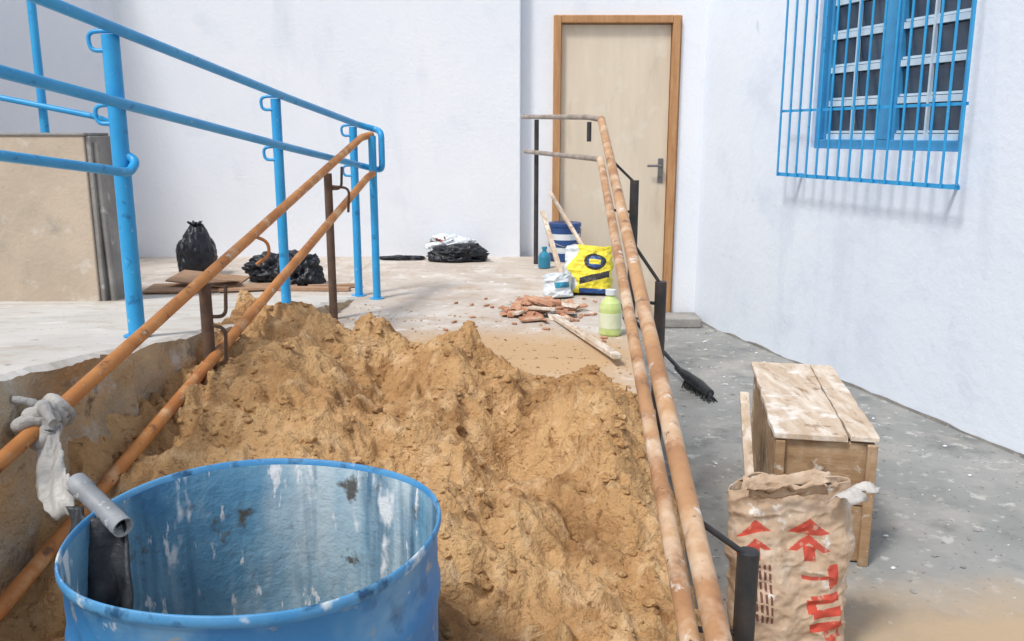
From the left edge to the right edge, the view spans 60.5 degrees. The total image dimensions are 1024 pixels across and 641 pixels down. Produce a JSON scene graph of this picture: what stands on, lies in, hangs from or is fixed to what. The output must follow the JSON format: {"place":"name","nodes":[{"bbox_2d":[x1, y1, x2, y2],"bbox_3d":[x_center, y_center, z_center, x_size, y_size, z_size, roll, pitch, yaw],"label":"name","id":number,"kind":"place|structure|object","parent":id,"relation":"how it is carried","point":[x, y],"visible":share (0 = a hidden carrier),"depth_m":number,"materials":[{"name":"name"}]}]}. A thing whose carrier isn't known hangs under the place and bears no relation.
{"place":"outdoors","nodes":[
{"label":"outdoors","id":0,"kind":"place"},
{"bbox_2d":[520,0,706,311],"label":"wall","id":1,"kind":"structure","parent":0,"point":[537,28],"depth_m":6.13,"materials":[{"name":"white paint"}]},
{"bbox_2d":[552,15,682,311],"bbox_3d":[0.726,-1.050,6.260,0.881,2.131,0.158,0,12,0],"label":"frame","id":2,"kind":"object","parent":1,"relation":"attached to","point":[675,21],"visible":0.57,"depth_m":6.09,"materials":[{"name":"brown wood"}]},
{"bbox_2d":[559,24,671,317],"bbox_3d":[0.718,-1.029,6.253,0.755,2.053,0.040,0,12,0],"label":"leaf","id":3,"kind":"object","parent":2,"relation":"attached to","point":[616,77],"visible":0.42,"depth_m":6.16,"materials":[{"name":"paint"}]},
{"bbox_2d":[647,158,662,182],"bbox_3d":[1.009,-1.056,6.194,0.118,0.170,0.064,0,12,0],"label":"handle","id":4,"kind":"object","parent":3,"relation":"attached to","point":[660,171],"visible":1,"depth_m":6.21,"materials":[{"name":"metal"}]},
{"bbox_2d":[623,320,1023,640],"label":"path","id":5,"kind":"structure","parent":0,"point":[980,597],"depth_m":3.20,"materials":[{"name":"concrete"}]},
{"bbox_2d":[521,114,759,640],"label":"pipe handrail","id":6,"kind":"object","parent":5,"relation":"on","point":[658,398],"visible":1,"depth_m":1.90,"materials":[{"name":"metal"}]},
{"bbox_2d":[621,304,717,403],"bbox_3d":[0.849,0.147,4.904,0.079,0.347,1.060,-4,13,-20],"label":"broom","id":7,"kind":"object","parent":5,"relation":"on","point":[695,384],"visible":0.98,"depth_m":4.62,"materials":[{"name":"black plastic"}]},
{"bbox_2d":[652,312,700,327],"bbox_3d":[1.165,-0.004,6.271,0.330,0.071,0.230,0,12,0],"label":"doorstep","id":8,"kind":"object","parent":5,"relation":"on","point":[682,319],"visible":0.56,"depth_m":6.16,"materials":[{"name":"grey concrete"}]},
{"bbox_2d":[739,392,753,475],"bbox_3d":[0.795,0.514,2.946,0.032,0.441,0.464,2,12,7],"label":"wood plank","id":9,"kind":"object","parent":5,"relation":"on","point":[748,462],"visible":0.51,"depth_m":3.02,"materials":[{"name":"beige wood"}]},
{"bbox_2d":[724,468,880,640],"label":"cement bag","id":10,"kind":"object","parent":5,"relation":"on","point":[795,530],"visible":0.88,"depth_m":2.17,"materials":[{"name":"paper"}]},
{"bbox_2d":[751,362,879,566],"bbox_3d":[1.053,0.471,3.181,0.324,0.428,0.895,2,12,10],"label":"wooden box","id":11,"kind":"object","parent":5,"relation":"on","point":[804,417],"visible":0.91,"depth_m":2.84,"materials":[{"name":"brown wood"}]},
{"bbox_2d":[640,330,994,599],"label":"plaster chips","id":12,"kind":"object","parent":5,"relation":"on","point":[893,567],"visible":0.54,"depth_m":3.33,"materials":[{"name":"white stone"}]},
{"label":"ground","id":13,"kind":"structure","parent":0,"visible":0},
{"bbox_2d":[0,0,116,135],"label":"wall","id":14,"kind":"structure","parent":13,"relation":"on","point":[69,55],"depth_m":5.58,"materials":[{"name":"white paint"}]},
{"bbox_2d":[0,295,357,594],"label":"walkway","id":15,"kind":"structure","parent":13,"relation":"on","point":[60,348],"depth_m":2.41,"materials":[{"name":"concrete"}]},
{"bbox_2d":[0,133,124,300],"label":"wall","id":16,"kind":"structure","parent":15,"relation":"on","point":[51,243],"depth_m":4.26,"materials":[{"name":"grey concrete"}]},
{"bbox_2d":[0,0,107,132],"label":"blue railing","id":17,"kind":"object","parent":16,"relation":"on","point":[42,105],"visible":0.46,"depth_m":4.20,"materials":[{"name":"metal"}]},
{"bbox_2d":[93,142,118,300],"bbox_3d":[-1.986,-0.464,4.298,0.057,0.801,0.036,0,12,0],"label":"conduit pipe","id":18,"kind":"object","parent":16,"relation":"attached to","point":[106,234],"visible":0.91,"depth_m":4.29,"materials":[{"name":"grey plastic"}]},
{"bbox_2d":[0,131,375,621],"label":"pipe handrail","id":19,"kind":"object","parent":15,"relation":"attached to","point":[11,451],"visible":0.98,"depth_m":2.67,"materials":[{"name":"brown metal"}]},
{"bbox_2d":[10,393,75,520],"bbox_3d":[-0.918,0.283,1.715,0.128,0.151,0.710,-6,13,-26],"label":"rag","id":20,"kind":"object","parent":19,"relation":"hanging from","point":[51,415],"visible":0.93,"depth_m":1.89,"materials":[{"name":"white fabric"}]},
{"bbox_2d":[115,0,520,256],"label":"wall","id":21,"kind":"structure","parent":13,"relation":"on","point":[431,89],"depth_m":6.04,"materials":[{"name":"white paint"}]},
{"bbox_2d":[0,289,704,640],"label":"sand pile","id":22,"kind":"object","parent":13,"relation":"on","point":[468,428],"visible":0.64,"depth_m":2.48,"materials":[{"name":"brown sand"}]},
{"bbox_2d":[139,257,630,358],"bbox_3d":[-1.998,0.086,4.880,5.204,0.487,2.909,0,12,0],"label":"landing","id":23,"kind":"object","parent":13,"relation":"on","point":[424,289],"visible":0.12,"depth_m":4.66,"materials":[{"name":"grey concrete"}]},
{"bbox_2d":[0,0,384,337],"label":"blue railing","id":24,"kind":"object","parent":23,"relation":"on","point":[125,161],"visible":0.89,"depth_m":2.65,"materials":[{"name":"metal"}]},
{"bbox_2d":[176,220,217,271],"bbox_3d":[-1.931,-0.442,5.376,0.243,0.339,0.238,0,12,0],"label":"garbage bag","id":25,"kind":"object","parent":23,"relation":"on","point":[196,249],"visible":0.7,"depth_m":5.30,"materials":[{"name":"black plastic"}]},
{"bbox_2d":[142,270,354,292],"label":"cardboard scraps","id":26,"kind":"object","parent":23,"relation":"on","point":[182,280],"visible":0.6,"depth_m":4.90,"materials":[{"name":"brown cardboard"}]},
{"bbox_2d":[241,250,291,282],"bbox_3d":[-1.387,-0.324,5.193,0.400,0.184,0.322,0,12,0],"label":"garbage bag","id":27,"kind":"object","parent":23,"relation":"on","point":[261,272],"visible":0.3,"depth_m":5.11,"materials":[{"name":"black plastic"}]},
{"bbox_2d":[271,249,326,285],"bbox_3d":[-1.228,-0.311,5.048,0.311,0.219,0.274,-4,13,-18],"label":"garbage bag","id":28,"kind":"object","parent":23,"relation":"on","point":[308,270],"visible":0.53,"depth_m":4.99,"materials":[{"name":"black plastic"}]},
{"bbox_2d":[380,255,425,260],"bbox_3d":[-0.764,-0.439,6.093,0.346,0.035,0.107,0,12,0],"label":"garbage bag","id":29,"kind":"object","parent":23,"relation":"on","point":[405,257],"visible":1,"depth_m":6.06,"materials":[{"name":"black plastic"}]},
{"bbox_2d":[427,243,489,262],"bbox_3d":[-0.370,-0.473,6.041,0.440,0.124,0.271,0,12,0],"label":"garbage bag","id":30,"kind":"object","parent":23,"relation":"on","point":[463,252],"visible":1,"depth_m":5.96,"materials":[{"name":"black plastic"}]},
{"bbox_2d":[430,236,453,241],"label":"dry leaves","id":31,"kind":"object","parent":30,"relation":"on","point":[437,239],"visible":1,"depth_m":6.03,"materials":[{"name":"brown plant"}]},
{"bbox_2d":[424,233,475,249],"bbox_3d":[-0.432,-0.553,6.117,0.372,0.108,0.122,0,12,0],"label":"crumpled plastic","id":32,"kind":"object","parent":30,"relation":"on","point":[457,238],"visible":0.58,"depth_m":6.09,"materials":[{"name":"white plastic"}]},
{"bbox_2d":[443,295,607,341],"bbox_3d":[0.067,-0.040,4.123,0.749,0.090,1.052,0,12,0],"label":"broken brick rubble","id":33,"kind":"object","parent":23,"relation":"on","point":[535,308],"visible":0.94,"depth_m":4.21,"materials":[{"name":"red brick"}]},
{"bbox_2d":[538,246,550,268],"bbox_3d":[0.210,-0.409,5.699,0.080,0.141,0.080,0,12,0],"label":"plastic bottle","id":34,"kind":"object","parent":23,"relation":"on","point":[544,258],"visible":1,"depth_m":5.67,"materials":[{"name":"teal plastic"}]},
{"bbox_2d":[542,272,573,297],"bbox_3d":[0.245,-0.187,4.684,0.167,0.147,0.164,0,12,0],"label":"plastic sack","id":35,"kind":"object","parent":23,"relation":"on","point":[556,285],"visible":0.98,"depth_m":4.64,"materials":[{"name":"white plastic"}]},
{"bbox_2d":[540,192,583,272],"bbox_3d":[0.269,-0.548,5.579,0.206,0.456,1.148,-2,12,-9],"label":"wood batten","id":36,"kind":"object","parent":23,"relation":"on","point":[550,236],"visible":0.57,"depth_m":5.37,"materials":[{"name":"beige wood"}]},
{"bbox_2d":[548,221,580,261],"bbox_3d":[0.360,-0.543,6.038,0.232,0.262,0.232,0,12,0],"label":"paint bucket","id":37,"kind":"object","parent":23,"relation":"on","point":[563,236],"visible":0.56,"depth_m":5.94,"materials":[{"name":"plastic"}]},
{"bbox_2d":[551,314,621,358],"bbox_3d":[0.300,0.059,3.729,0.035,0.035,0.854,-3,12,-13],"label":"wood batten","id":38,"kind":"object","parent":23,"relation":"on","point":[609,351],"visible":1,"depth_m":3.64,"materials":[{"name":"beige wood"}]},
{"bbox_2d":[564,244,613,293],"bbox_3d":[0.419,-0.273,4.789,0.270,0.284,0.199,0,12,0],"label":"mortar bag","id":39,"kind":"object","parent":23,"relation":"on","point":[590,268],"visible":0.9,"depth_m":4.73,"materials":[{"name":"yellow plastic"}]},
{"bbox_2d":[599,289,621,336],"bbox_3d":[0.425,-0.035,3.796,0.098,0.201,0.098,0,12,0],"label":"bottle","id":40,"kind":"object","parent":23,"relation":"on","point":[610,315],"visible":0.98,"depth_m":3.76,"materials":[{"name":"green plastic"}]},
{"bbox_2d":[506,359,636,480],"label":"ramp","id":41,"kind":"structure","parent":13,"relation":"on","point":[609,369],"depth_m":3.34,"materials":[{"name":"grey concrete"}]},
{"bbox_2d":[55,458,440,640],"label":"barrel","id":42,"kind":"object","parent":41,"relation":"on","point":[284,549],"visible":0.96,"depth_m":1.54,"materials":[{"name":"plastic"}]},
{"bbox_2d":[65,473,133,609],"bbox_3d":[-0.646,0.398,1.381,0.220,0.271,0.086,12,17,44],"label":"pipe offcut","id":43,"kind":"object","parent":42,"relation":"attached to","point":[109,569],"visible":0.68,"depth_m":1.36,"materials":[{"name":"grey plastic"}]},
{"bbox_2d":[341,304,635,388],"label":"sand crumbs","id":44,"kind":"object","parent":41,"relation":"on","point":[517,347],"visible":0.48,"depth_m":3.64,"materials":[{"name":"brown sand"}]},
{"bbox_2d":[694,0,1023,453],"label":"wall","id":45,"kind":"structure","parent":13,"relation":"on","point":[911,297],"depth_m":4.58,"materials":[{"name":"white paint"}]},
{"bbox_2d":[701,321,1023,457],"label":"wall skirting","id":46,"kind":"object","parent":45,"relation":"attached to","point":[917,412],"depth_m":4.36,"materials":[{"name":"grey concrete"}]},
{"bbox_2d":[776,0,976,189],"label":"grille","id":47,"kind":"object","parent":45,"relation":"attached to","point":[933,104],"visible":1,"depth_m":4.31,"materials":[{"name":"blue metal"}]},
{"bbox_2d":[814,0,973,151],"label":"frame","id":48,"kind":"object","parent":45,"relation":"attached to","point":[887,73],"visible":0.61,"depth_m":4.39,"materials":[{"name":"blue metal"}]},
{"bbox_2d":[823,0,971,140],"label":"louvres","id":49,"kind":"object","parent":48,"relation":"attached to","point":[946,50],"visible":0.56,"depth_m":4.31,"materials":[{"name":"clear glass"}]}
]}

